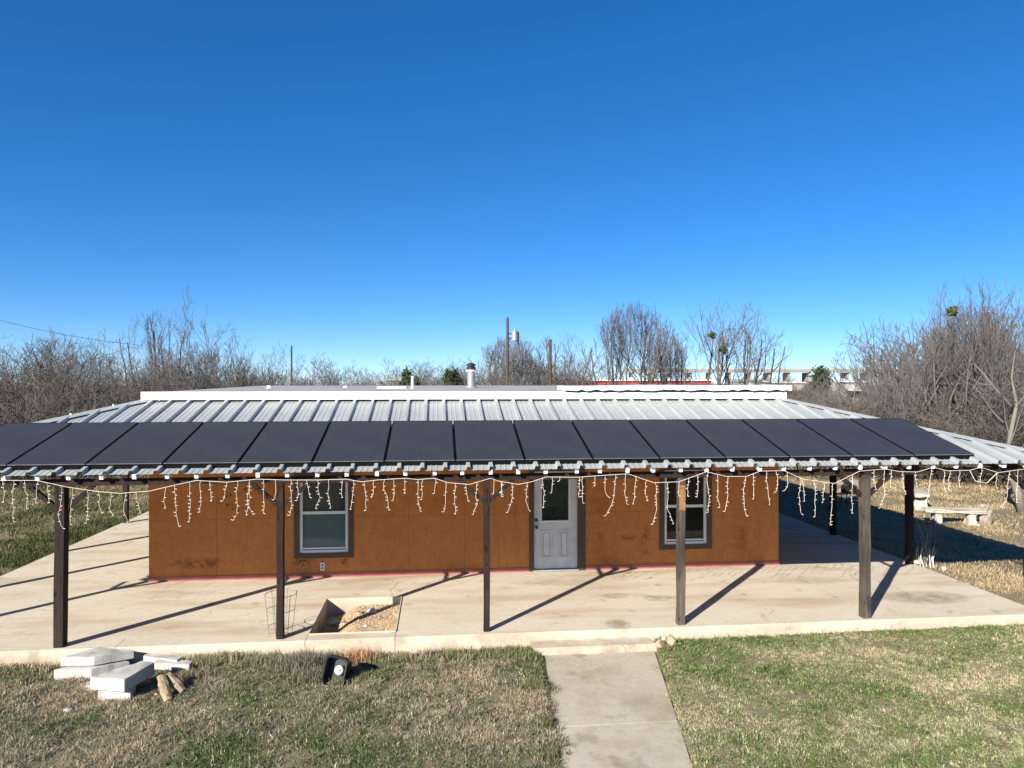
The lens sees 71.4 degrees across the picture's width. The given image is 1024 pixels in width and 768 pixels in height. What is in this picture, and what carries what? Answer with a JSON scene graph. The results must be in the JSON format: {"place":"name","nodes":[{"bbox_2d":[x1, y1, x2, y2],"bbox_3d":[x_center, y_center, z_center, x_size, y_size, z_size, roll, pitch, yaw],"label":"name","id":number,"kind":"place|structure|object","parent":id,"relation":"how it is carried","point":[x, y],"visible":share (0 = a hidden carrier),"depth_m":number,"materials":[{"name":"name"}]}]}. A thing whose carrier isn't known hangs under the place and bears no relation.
{"place":"outdoors","nodes":[
{"label":"outdoors","id":0,"kind":"place"},
{"bbox_2d":[0,471,148,575],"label":"side yard grass","id":1,"kind":"structure","parent":0,"point":[36,512],"depth_m":21.08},
{"bbox_2d":[0,385,1023,767],"bbox_3d":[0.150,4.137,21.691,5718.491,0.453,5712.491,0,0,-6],"label":"ground","id":2,"kind":"structure","parent":0,"point":[792,511],"depth_m":9.82,"materials":[{"name":"plant"}]},
{"bbox_2d":[0,334,53,399],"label":"bare tree","id":3,"kind":"object","parent":2,"relation":"on","point":[10,380],"visible":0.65,"depth_m":34.49,"materials":[{"name":"brown plant"}]},
{"bbox_2d":[0,374,83,479],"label":"brush shrub","id":4,"kind":"object","parent":2,"relation":"on","point":[38,419],"visible":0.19,"depth_m":29.28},
{"bbox_2d":[0,365,93,420],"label":"brush shrub","id":5,"kind":"object","parent":2,"relation":"on","point":[10,376],"visible":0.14,"depth_m":30.90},
{"bbox_2d":[0,330,93,391],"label":"bare tree","id":6,"kind":"object","parent":2,"relation":"on","point":[48,357],"visible":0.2,"depth_m":43.84,"materials":[{"name":"brown plant"}]},
{"bbox_2d":[0,383,110,422],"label":"brush shrub","id":7,"kind":"object","parent":2,"relation":"on","point":[42,403],"visible":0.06,"depth_m":31.52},
{"bbox_2d":[0,373,111,478],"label":"brush shrub","id":8,"kind":"object","parent":2,"relation":"on","point":[15,390],"visible":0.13,"depth_m":30.53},
{"bbox_2d":[0,332,118,410],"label":"bare tree","id":9,"kind":"object","parent":2,"relation":"on","point":[40,368],"visible":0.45,"depth_m":34.46,"materials":[{"name":"brown plant"}]},
{"bbox_2d":[0,386,130,478],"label":"brush shrub","id":10,"kind":"object","parent":2,"relation":"on","point":[35,416],"visible":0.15,"depth_m":28.49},
{"bbox_2d":[2,373,147,486],"bbox_3d":[-16.186,2.247,30.801,8.632,5.449,9.197,0,0,-16],"label":"brush shrub","id":11,"kind":"object","parent":2,"relation":"on","point":[29,414],"visible":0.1,"depth_m":27.84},
{"bbox_2d":[1,345,149,475],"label":"bare tree","id":12,"kind":"object","parent":2,"relation":"on","point":[86,385],"visible":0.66,"depth_m":30.43,"materials":[{"name":"brown plant"}]},
{"bbox_2d":[13,330,147,403],"bbox_3d":[-23.927,0.594,38.948,5.318,7.436,6.451,0,0,4],"label":"bare tree","id":13,"kind":"object","parent":2,"relation":"on","point":[35,357],"visible":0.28,"depth_m":39.80,"materials":[{"name":"brown plant"}]},
{"bbox_2d":[54,661,128,679],"bbox_3d":[-5.949,4.068,10.141,0.905,0.175,0.351,0,0,-6],"label":"concrete slab","id":14,"kind":"object","parent":2,"relation":"on","point":[77,671],"depth_m":9.98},
{"bbox_2d":[61,647,133,665],"bbox_3d":[-5.917,3.905,10.239,0.902,0.131,0.405,0,0,-6],"label":"concrete slab","id":15,"kind":"object","parent":14,"relation":"on","point":[97,656],"depth_m":10.13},
{"bbox_2d":[8,329,188,415],"bbox_3d":[-19.020,0.745,33.654,8.048,6.919,4.824,0,0,-29],"label":"bare tree","id":16,"kind":"object","parent":2,"relation":"on","point":[62,382],"visible":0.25,"depth_m":33.38,"materials":[{"name":"brown plant"}]},
{"bbox_2d":[53,327,161,412],"bbox_3d":[-19.037,0.795,34.133,4.735,6.791,7.899,0,0,-39],"label":"bare tree","id":17,"kind":"object","parent":2,"relation":"on","point":[106,383],"visible":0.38,"depth_m":32.84,"materials":[{"name":"brown plant"}]},
{"bbox_2d":[97,328,203,399],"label":"bare tree","id":18,"kind":"object","parent":2,"relation":"on","point":[152,361],"visible":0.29,"depth_m":44.87,"materials":[{"name":"brown plant"}]},
{"bbox_2d":[111,307,199,397],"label":"bare tree","id":19,"kind":"object","parent":2,"relation":"on","point":[154,341],"visible":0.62,"depth_m":40.28,"materials":[{"name":"brown plant"}]},
{"bbox_2d":[123,344,237,391],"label":"bare tree","id":20,"kind":"object","parent":2,"relation":"on","point":[166,374],"visible":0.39,"depth_m":38.19,"materials":[{"name":"brown plant"}]},
{"bbox_2d":[160,338,216,390],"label":"bare tree","id":21,"kind":"object","parent":2,"relation":"on","point":[201,387],"visible":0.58,"depth_m":37.72,"materials":[{"name":"brown plant"}]},
{"bbox_2d":[132,332,267,399],"bbox_3d":[-13.975,0.744,33.373,4.986,6.831,5.515,0,0,6],"label":"bare tree","id":22,"kind":"object","parent":2,"relation":"on","point":[176,376],"visible":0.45,"depth_m":33.97,"materials":[{"name":"brown plant"}]},
{"bbox_2d":[155,339,260,391],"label":"bare tree","id":23,"kind":"object","parent":2,"relation":"on","point":[188,384],"visible":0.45,"depth_m":38.39,"materials":[{"name":"brown plant"}]},
{"bbox_2d":[168,287,260,390],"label":"bare tree","id":24,"kind":"object","parent":2,"relation":"on","point":[202,359],"visible":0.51,"depth_m":40.94,"materials":[{"name":"brown plant"}]},
{"bbox_2d":[192,352,266,387],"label":"bare tree","id":25,"kind":"object","parent":2,"relation":"on","point":[231,374],"visible":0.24,"depth_m":43.40,"materials":[{"name":"brown plant"}]},
{"bbox_2d":[0,642,574,767],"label":"lawn grass","id":26,"kind":"structure","parent":2,"relation":"on","point":[34,719],"depth_m":8.81,"materials":[{"name":"plant"}]},
{"bbox_2d":[98,685,135,701],"bbox_3d":[-5.226,4.083,9.440,0.487,0.185,0.214,0,0,5],"label":"concrete block","id":27,"kind":"object","parent":26,"relation":"on","point":[104,694],"depth_m":9.34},
{"bbox_2d":[90,661,153,691],"bbox_3d":[-5.205,3.899,9.541,0.509,0.182,0.585,0,0,12],"label":"concrete slab","id":28,"kind":"object","parent":27,"relation":"on","point":[124,678],"depth_m":9.35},
{"bbox_2d":[143,653,182,661],"bbox_3d":[-5.109,4.014,10.380,0.643,0.103,0.152,0,0,13],"label":"concrete slab","id":29,"kind":"object","parent":26,"relation":"on","point":[151,657],"depth_m":10.35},
{"bbox_2d":[157,674,171,701],"bbox_3d":[-4.577,4.006,9.393,0.140,0.282,0.321,0,0,-43],"label":"split log","id":30,"kind":"object","parent":26,"relation":"on","point":[164,687],"visible":1,"depth_m":9.37,"materials":[{"name":"brown wood"}]},
{"bbox_2d":[154,660,192,670],"bbox_3d":[-4.868,4.041,10.246,0.576,0.109,0.159,0,0,6],"label":"concrete slab","id":31,"kind":"object","parent":26,"relation":"on","point":[166,665],"depth_m":10.19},
{"bbox_2d":[166,672,185,693],"bbox_3d":[-4.521,4.016,9.568,0.313,0.282,0.170,0,0,16],"label":"split log","id":32,"kind":"object","parent":26,"relation":"on","point":[176,683],"visible":0.89,"depth_m":9.52,"materials":[{"name":"brown wood"}]},
{"bbox_2d":[269,349,333,385],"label":"bare tree","id":33,"kind":"object","parent":2,"relation":"on","point":[297,375],"visible":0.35,"depth_m":42.87,"materials":[{"name":"brown plant"}]},
{"bbox_2d":[294,355,366,385],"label":"bare tree","id":34,"kind":"object","parent":2,"relation":"on","point":[330,373],"visible":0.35,"depth_m":47.56,"materials":[{"name":"brown plant"}]},
{"bbox_2d":[320,654,364,685],"bbox_3d":[-2.344,4.008,9.925,0.455,0.538,0.521,0,0,23],"label":"floodlight","id":35,"kind":"object","parent":2,"relation":"on","point":[336,665],"visible":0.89,"depth_m":9.88,"materials":[{"name":"black plastic"}]},
{"bbox_2d":[366,355,440,384],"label":"bare tree","id":36,"kind":"object","parent":2,"relation":"on","point":[413,372],"visible":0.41,"depth_m":81.28,"materials":[{"name":"brown plant"}]},
{"bbox_2d":[400,365,420,384],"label":"evergreen tree","id":37,"kind":"object","parent":2,"relation":"on","point":[406,374],"visible":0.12,"depth_m":69.71,"materials":[{"name":"green plant"}]},
{"bbox_2d":[441,367,463,384],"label":"evergreen tree","id":38,"kind":"object","parent":2,"relation":"on","point":[449,375],"visible":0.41,"depth_m":79.52,"materials":[{"name":"green plant"}]},
{"bbox_2d":[475,335,547,384],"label":"bare tree","id":39,"kind":"object","parent":2,"relation":"on","point":[513,360],"visible":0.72,"depth_m":74.63,"materials":[{"name":"brown plant"}]},
{"bbox_2d":[0,511,1023,666],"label":"porch slab","id":40,"kind":"structure","parent":2,"relation":"on","point":[808,584],"depth_m":12.55,"materials":[{"name":"concrete"}]},
{"bbox_2d":[264,588,296,634],"bbox_3d":[-3.589,3.695,11.066,0.484,0.921,0.484,0,0,-6],"label":"wire cage","id":41,"kind":"object","parent":40,"relation":"on","point":[287,589],"visible":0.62,"depth_m":11.03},
{"bbox_2d":[319,604,399,632],"bbox_3d":[-2.571,4.078,11.959,1.320,0.240,1.800,0,0,-6],"label":"gravel bed","id":42,"kind":"object","parent":40,"relation":"on","point":[384,617],"visible":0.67,"depth_m":12.13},
{"bbox_2d":[0,363,1023,647],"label":"house","id":43,"kind":"structure","parent":40,"relation":"on","point":[216,535],"depth_m":14.28,"materials":[{"name":"paint"}]},
{"bbox_2d":[0,422,71,470],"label":"solar panel","id":44,"kind":"object","parent":43,"relation":"on","point":[17,440],"visible":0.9,"depth_m":11.53,"materials":[{"name":"black glass"}]},
{"bbox_2d":[8,422,137,469],"bbox_3d":[-6.925,0.968,11.396,1.087,0.101,1.966,0,15,-6],"label":"solar panel","id":45,"kind":"object","parent":43,"relation":"on","point":[76,445],"visible":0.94,"depth_m":11.17,"materials":[{"name":"black glass"}]},
{"bbox_2d":[0,480,195,528],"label":"icicle light string","id":46,"kind":"object","parent":43,"relation":"hanging from","point":[87,497],"visible":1,"depth_m":10.30,"materials":[{"name":"white plastic"}]},
{"bbox_2d":[86,422,202,469],"bbox_3d":[-5.844,0.968,11.508,1.087,0.101,1.966,0,15,-6],"label":"solar panel","id":47,"kind":"object","parent":43,"relation":"on","point":[147,445],"visible":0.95,"depth_m":11.27,"materials":[{"name":"black glass"}]},
{"bbox_2d":[163,421,266,468],"bbox_3d":[-4.763,0.968,11.620,1.087,0.101,1.966,0,15,-6],"label":"solar panel","id":48,"kind":"object","parent":43,"relation":"attached to","point":[218,444],"visible":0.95,"depth_m":11.38,"materials":[{"name":"black glass"}]},
{"bbox_2d":[238,421,329,467],"bbox_3d":[-3.681,0.968,11.732,1.087,0.101,1.966,0,15,-6],"label":"solar panel","id":49,"kind":"object","parent":43,"relation":"attached to","point":[287,443],"visible":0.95,"depth_m":11.50,"materials":[{"name":"black glass"}]},
{"bbox_2d":[196,478,406,519],"bbox_3d":[-3.112,1.706,10.621,3.057,0.604,0.114,0,0,-6],"label":"icicle light string","id":50,"kind":"object","parent":43,"relation":"hanging from","point":[298,493],"visible":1,"depth_m":10.60,"materials":[{"name":"white plastic"}]},
{"bbox_2d":[294,470,353,558],"bbox_3d":[-3.763,2.605,14.290,1.160,1.740,0.140,0,0,-6],"label":"window","id":51,"kind":"structure","parent":43,"relation":"in","point":[321,532],"depth_m":14.31,"materials":[{"name":"glass"}]},
{"bbox_2d":[312,421,391,466],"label":"solar panel","id":52,"kind":"object","parent":43,"relation":"on","point":[357,443],"visible":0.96,"depth_m":11.61,"materials":[{"name":"black glass"}]},
{"bbox_2d":[384,420,454,465],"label":"solar panel","id":53,"kind":"object","parent":43,"relation":"on","point":[418,443],"visible":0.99,"depth_m":11.71,"materials":[{"name":"black glass"}]},
{"bbox_2d":[453,420,524,464],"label":"solar panel","id":54,"kind":"object","parent":43,"relation":"on","point":[484,442],"visible":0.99,"depth_m":11.84,"materials":[{"name":"black glass"}]},
{"bbox_2d":[406,475,599,514],"bbox_3d":[-0.129,1.708,10.934,2.996,0.576,0.091,0,0,-5],"label":"icicle light string","id":55,"kind":"object","parent":43,"relation":"hanging from","point":[493,491],"visible":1,"depth_m":10.90,"materials":[{"name":"white plastic"}]},
{"bbox_2d":[513,420,592,463],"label":"solar panel","id":56,"kind":"object","parent":43,"relation":"on","point":[548,441],"visible":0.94,"depth_m":11.94,"materials":[{"name":"black glass"}]},
{"bbox_2d":[534,471,576,568],"bbox_3d":[0.901,2.814,14.782,0.906,2.013,0.160,0,0,-6],"label":"door","id":57,"kind":"structure","parent":43,"relation":"in","point":[555,524],"depth_m":14.78,"materials":[{"name":"paint"}]},
{"bbox_2d":[571,420,659,463],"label":"solar panel","id":58,"kind":"object","parent":43,"relation":"on","point":[611,441],"visible":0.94,"depth_m":12.06,"materials":[{"name":"black glass"}]},
{"bbox_2d":[629,419,724,462],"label":"solar panel","id":59,"kind":"object","parent":43,"relation":"on","point":[676,440],"visible":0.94,"depth_m":12.18,"materials":[{"name":"black glass"}]},
{"bbox_2d":[600,471,759,524],"bbox_3d":[2.657,1.798,11.204,2.603,0.832,0.098,0,0,-5],"label":"icicle light string","id":60,"kind":"object","parent":43,"relation":"hanging from","point":[686,488],"visible":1,"depth_m":11.21,"materials":[{"name":"white plastic"}]},
{"bbox_2d":[659,465,711,549],"bbox_3d":[3.648,2.595,15.103,1.130,1.760,0.228,0,0,-6],"label":"window","id":61,"kind":"structure","parent":43,"relation":"in","point":[695,532],"depth_m":15.08,"materials":[{"name":"glass"}]},
{"bbox_2d":[685,419,788,461],"bbox_3d":[3.887,0.968,12.517,1.087,0.101,1.966,0,15,-6],"label":"solar panel","id":62,"kind":"object","parent":43,"relation":"on","point":[737,440],"visible":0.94,"depth_m":12.29,"materials":[{"name":"black glass"}]},
{"bbox_2d":[741,419,851,460],"bbox_3d":[4.968,0.968,12.629,1.087,0.101,1.966,0,15,-6],"label":"solar panel","id":63,"kind":"object","parent":43,"relation":"on","point":[796,440],"visible":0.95,"depth_m":12.40,"materials":[{"name":"black glass"}]},
{"bbox_2d":[796,418,913,459],"bbox_3d":[6.050,0.968,12.741,1.087,0.101,1.966,0,15,-6],"label":"solar panel","id":64,"kind":"object","parent":43,"relation":"on","point":[857,441],"visible":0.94,"depth_m":12.52,"materials":[{"name":"black glass"}]},
{"bbox_2d":[766,467,1021,524],"bbox_3d":[6.405,1.816,11.606,4.937,0.915,0.106,0,0,-6],"label":"icicle light string","id":65,"kind":"object","parent":43,"relation":"hanging from","point":[890,483],"visible":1,"depth_m":11.57,"materials":[{"name":"white plastic"}]},
{"bbox_2d":[850,418,974,459],"bbox_3d":[7.131,0.968,12.853,1.087,0.101,1.966,0,15,-6],"label":"solar panel","id":66,"kind":"object","parent":43,"relation":"on","point":[917,442],"visible":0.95,"depth_m":12.64,"materials":[{"name":"black glass"}]},
{"bbox_2d":[506,316,518,384],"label":"utility pole","id":67,"kind":"object","parent":2,"relation":"on","point":[515,334],"visible":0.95,"depth_m":61.91,"materials":[{"name":"brown wood"}]},
{"bbox_2d":[523,354,606,384],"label":"bare tree","id":68,"kind":"object","parent":2,"relation":"on","point":[543,375],"visible":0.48,"depth_m":71.58,"materials":[{"name":"brown plant"}]},
{"bbox_2d":[534,331,604,384],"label":"bare tree","id":69,"kind":"object","parent":2,"relation":"on","point":[570,360],"visible":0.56,"depth_m":71.46,"materials":[{"name":"brown plant"}]},
{"bbox_2d":[529,637,656,657],"bbox_3d":[1.251,4.179,11.009,1.945,0.372,0.323,0,0,-6],"label":"porch step","id":70,"kind":"object","parent":2,"relation":"on","point":[594,646],"visible":0.45,"depth_m":10.91,"materials":[{"name":"concrete"}]},
{"bbox_2d":[545,651,692,767],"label":"front walk","id":71,"kind":"structure","parent":2,"relation":"on","point":[616,710],"depth_m":8.94,"materials":[{"name":"concrete"}]},
{"bbox_2d":[579,299,688,384],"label":"bare tree","id":72,"kind":"object","parent":2,"relation":"on","point":[620,333],"visible":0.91,"depth_m":45.60,"materials":[{"name":"brown plant"}]},
{"bbox_2d":[587,378,713,384],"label":"building","id":73,"kind":"structure","parent":2,"relation":"on","point":[629,380],"depth_m":95.00,"materials":[{"name":"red metal"}]},
{"bbox_2d":[643,335,695,384],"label":"bare tree","id":74,"kind":"object","parent":2,"relation":"on","point":[677,376],"visible":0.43,"depth_m":51.58,"materials":[{"name":"brown plant"}]},
{"bbox_2d":[623,295,782,384],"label":"bare tree","id":75,"kind":"object","parent":2,"relation":"on","point":[722,348],"visible":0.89,"depth_m":45.12,"materials":[{"name":"brown plant"}]},
{"bbox_2d":[710,317,799,399],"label":"bare tree","id":76,"kind":"object","parent":2,"relation":"on","point":[756,376],"visible":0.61,"depth_m":47.31,"materials":[{"name":"brown plant"}]},
{"bbox_2d":[622,369,999,386],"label":"building","id":77,"kind":"structure","parent":2,"relation":"on","point":[805,377],"depth_m":325.00,"materials":[{"name":"concrete"}]},
{"bbox_2d":[807,365,833,398],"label":"evergreen tree","id":78,"kind":"object","parent":2,"relation":"on","point":[821,373],"visible":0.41,"depth_m":79.65,"materials":[{"name":"green plant"}]},
{"bbox_2d":[830,378,864,402],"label":"building","id":79,"kind":"structure","parent":2,"relation":"on","point":[852,388],"depth_m":105.00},
{"bbox_2d":[796,382,966,482],"bbox_3d":[15.935,2.067,31.700,7.969,4.379,9.118,0,0,-42],"label":"brush shrub","id":80,"kind":"object","parent":2,"relation":"on","point":[901,414],"visible":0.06,"depth_m":29.71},
{"bbox_2d":[825,334,948,402],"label":"bare tree","id":81,"kind":"object","parent":2,"relation":"on","point":[857,380],"visible":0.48,"depth_m":38.70,"materials":[{"name":"brown plant"}]},
{"bbox_2d":[792,391,982,482],"bbox_3d":[15.067,2.266,29.561,8.727,3.989,5.966,0,0,15],"label":"brush shrub","id":82,"kind":"object","parent":2,"relation":"on","point":[878,476],"visible":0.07,"depth_m":29.18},
{"bbox_2d":[828,314,959,400],"bbox_3d":[21.877,0.198,40.462,5.254,8.281,7.112,0,0,-8],"label":"bare tree","id":83,"kind":"object","parent":2,"relation":"on","point":[899,360],"visible":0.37,"depth_m":39.67,"materials":[{"name":"brown plant"}]},
{"bbox_2d":[838,314,959,401],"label":"bare tree","id":84,"kind":"object","parent":2,"relation":"on","point":[872,349],"visible":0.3,"depth_m":42.69,"materials":[{"name":"brown plant"}]},
{"bbox_2d":[805,313,996,407],"bbox_3d":[19.705,0.381,36.664,9.148,7.864,5.483,0,0,20],"label":"bare tree","id":85,"kind":"object","parent":2,"relation":"on","point":[871,385],"visible":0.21,"depth_m":36.16,"materials":[{"name":"brown plant"}]},
{"bbox_2d":[811,297,995,480],"bbox_3d":[16.520,0.236,30.390,9.230,7.936,5.533,0,0,-15],"label":"bare tree","id":86,"kind":"object","parent":2,"relation":"on","point":[923,394],"visible":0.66,"depth_m":29.62,"materials":[{"name":"brown plant"}]},
{"bbox_2d":[868,333,945,466],"bbox_3d":[18.802,0.879,33.198,3.202,6.653,3.610,0,0,-8],"label":"bare tree","id":87,"kind":"object","parent":2,"relation":"on","point":[903,388],"visible":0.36,"depth_m":33.20,"materials":[{"name":"brown plant"}]},
{"bbox_2d":[819,374,1023,484],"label":"brush shrub","id":88,"kind":"object","parent":2,"relation":"on","point":[933,415],"visible":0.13,"depth_m":30.09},
{"bbox_2d":[914,488,929,510],"bbox_3d":[12.992,3.695,22.757,0.435,0.606,1.544,0,0,22],"label":"stone bench","id":89,"kind":"object","parent":2,"relation":"on","point":[920,497],"visible":0.69,"depth_m":22.30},
{"bbox_2d":[904,510,949,567],"bbox_3d":[9.013,3.347,15.402,1.073,1.245,0.196,0,0,-6],"label":"dead plant","id":90,"kind":"object","parent":2,"relation":"on","point":[925,559],"visible":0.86,"depth_m":15.39,"materials":[{"name":"plant"}]},
{"bbox_2d":[852,375,1016,479],"bbox_3d":[17.579,1.839,31.501,8.976,4.826,7.825,0,0,-24],"label":"brush shrub","id":91,"kind":"object","parent":2,"relation":"on","point":[921,414],"visible":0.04,"depth_m":29.27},
{"bbox_2d":[858,377,1023,482],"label":"brush shrub","id":92,"kind":"object","parent":2,"relation":"on","point":[940,479],"visible":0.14,"depth_m":28.55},
{"bbox_2d":[865,376,1023,485],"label":"brush shrub","id":93,"kind":"object","parent":2,"relation":"on","point":[947,430],"visible":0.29,"depth_m":28.15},
{"bbox_2d":[873,272,1023,479],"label":"bare tree","id":94,"kind":"object","parent":2,"relation":"on","point":[950,311],"visible":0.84,"depth_m":29.41,"materials":[{"name":"brown plant"}]},
{"bbox_2d":[921,507,986,524],"bbox_3d":[12.396,3.729,20.006,1.596,0.513,0.459,0,0,11],"label":"stone bench","id":95,"kind":"object","parent":2,"relation":"on","point":[970,515],"visible":0.94,"depth_m":19.92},
{"bbox_2d":[888,311,1023,474],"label":"bare tree","id":96,"kind":"object","parent":2,"relation":"on","point":[959,389],"visible":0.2,"depth_m":32.15,"materials":[{"name":"brown plant"}]},
{"bbox_2d":[893,297,1023,480],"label":"bare tree","id":97,"kind":"object","parent":2,"relation":"on","point":[950,383],"visible":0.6,"depth_m":29.46,"materials":[{"name":"brown plant"}]},
{"bbox_2d":[900,384,1023,481],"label":"brush shrub","id":98,"kind":"object","parent":2,"relation":"on","point":[996,402],"visible":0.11,"depth_m":28.46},
{"bbox_2d":[901,372,1023,485],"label":"brush shrub","id":99,"kind":"object","parent":2,"relation":"on","point":[987,424],"visible":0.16,"depth_m":27.52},
{"bbox_2d":[903,289,1023,392],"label":"bare tree","id":100,"kind":"object","parent":2,"relation":"on","point":[967,339],"visible":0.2,"depth_m":35.77,"materials":[{"name":"brown plant"}]},
{"bbox_2d":[907,301,1023,399],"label":"bare tree","id":101,"kind":"object","parent":2,"relation":"on","point":[980,330],"visible":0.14,"depth_m":35.75,"materials":[{"name":"brown plant"}]},
{"bbox_2d":[915,386,1023,487],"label":"brush shrub","id":102,"kind":"object","parent":2,"relation":"on","point":[966,434],"visible":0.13,"depth_m":28.75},
{"bbox_2d":[920,386,1023,478],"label":"brush shrub","id":103,"kind":"object","parent":2,"relation":"on","point":[984,413],"visible":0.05,"depth_m":29.41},
{"bbox_2d":[931,377,1023,482],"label":"brush shrub","id":104,"kind":"object","parent":2,"relation":"on","point":[1008,398],"visible":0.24,"depth_m":28.71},
{"bbox_2d":[943,344,1023,512],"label":"leaning tree","id":105,"kind":"object","parent":2,"relation":"on","point":[1018,493],"visible":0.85,"depth_m":22.53,"materials":[{"name":"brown plant"}]},
{"bbox_2d":[978,504,993,525],"bbox_3d":[13.201,3.690,19.873,0.345,0.672,0.298,0,0,-6],"label":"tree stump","id":106,"kind":"object","parent":2,"relation":"on","point":[985,519],"visible":0.79,"depth_m":19.77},
{"bbox_2d":[970,286,1023,424],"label":"bare tree","id":107,"kind":"object","parent":2,"relation":"on","point":[1021,366],"visible":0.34,"depth_m":28.50,"materials":[{"name":"brown plant"}]},
{"bbox_2d":[0,0,1023,384],"label":"sky","id":108,"kind":"structure","parent":0,"point":[364,182],"materials":[{"name":"blue"}]},
{"bbox_2d":[651,623,1023,767],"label":"green grass","id":109,"kind":"structure","parent":0,"point":[951,725],"depth_m":9.20,"materials":[{"name":"plant"}]},
{"bbox_2d":[778,464,1023,603],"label":"dry field grass","id":110,"kind":"structure","parent":0,"point":[1003,576],"depth_m":19.80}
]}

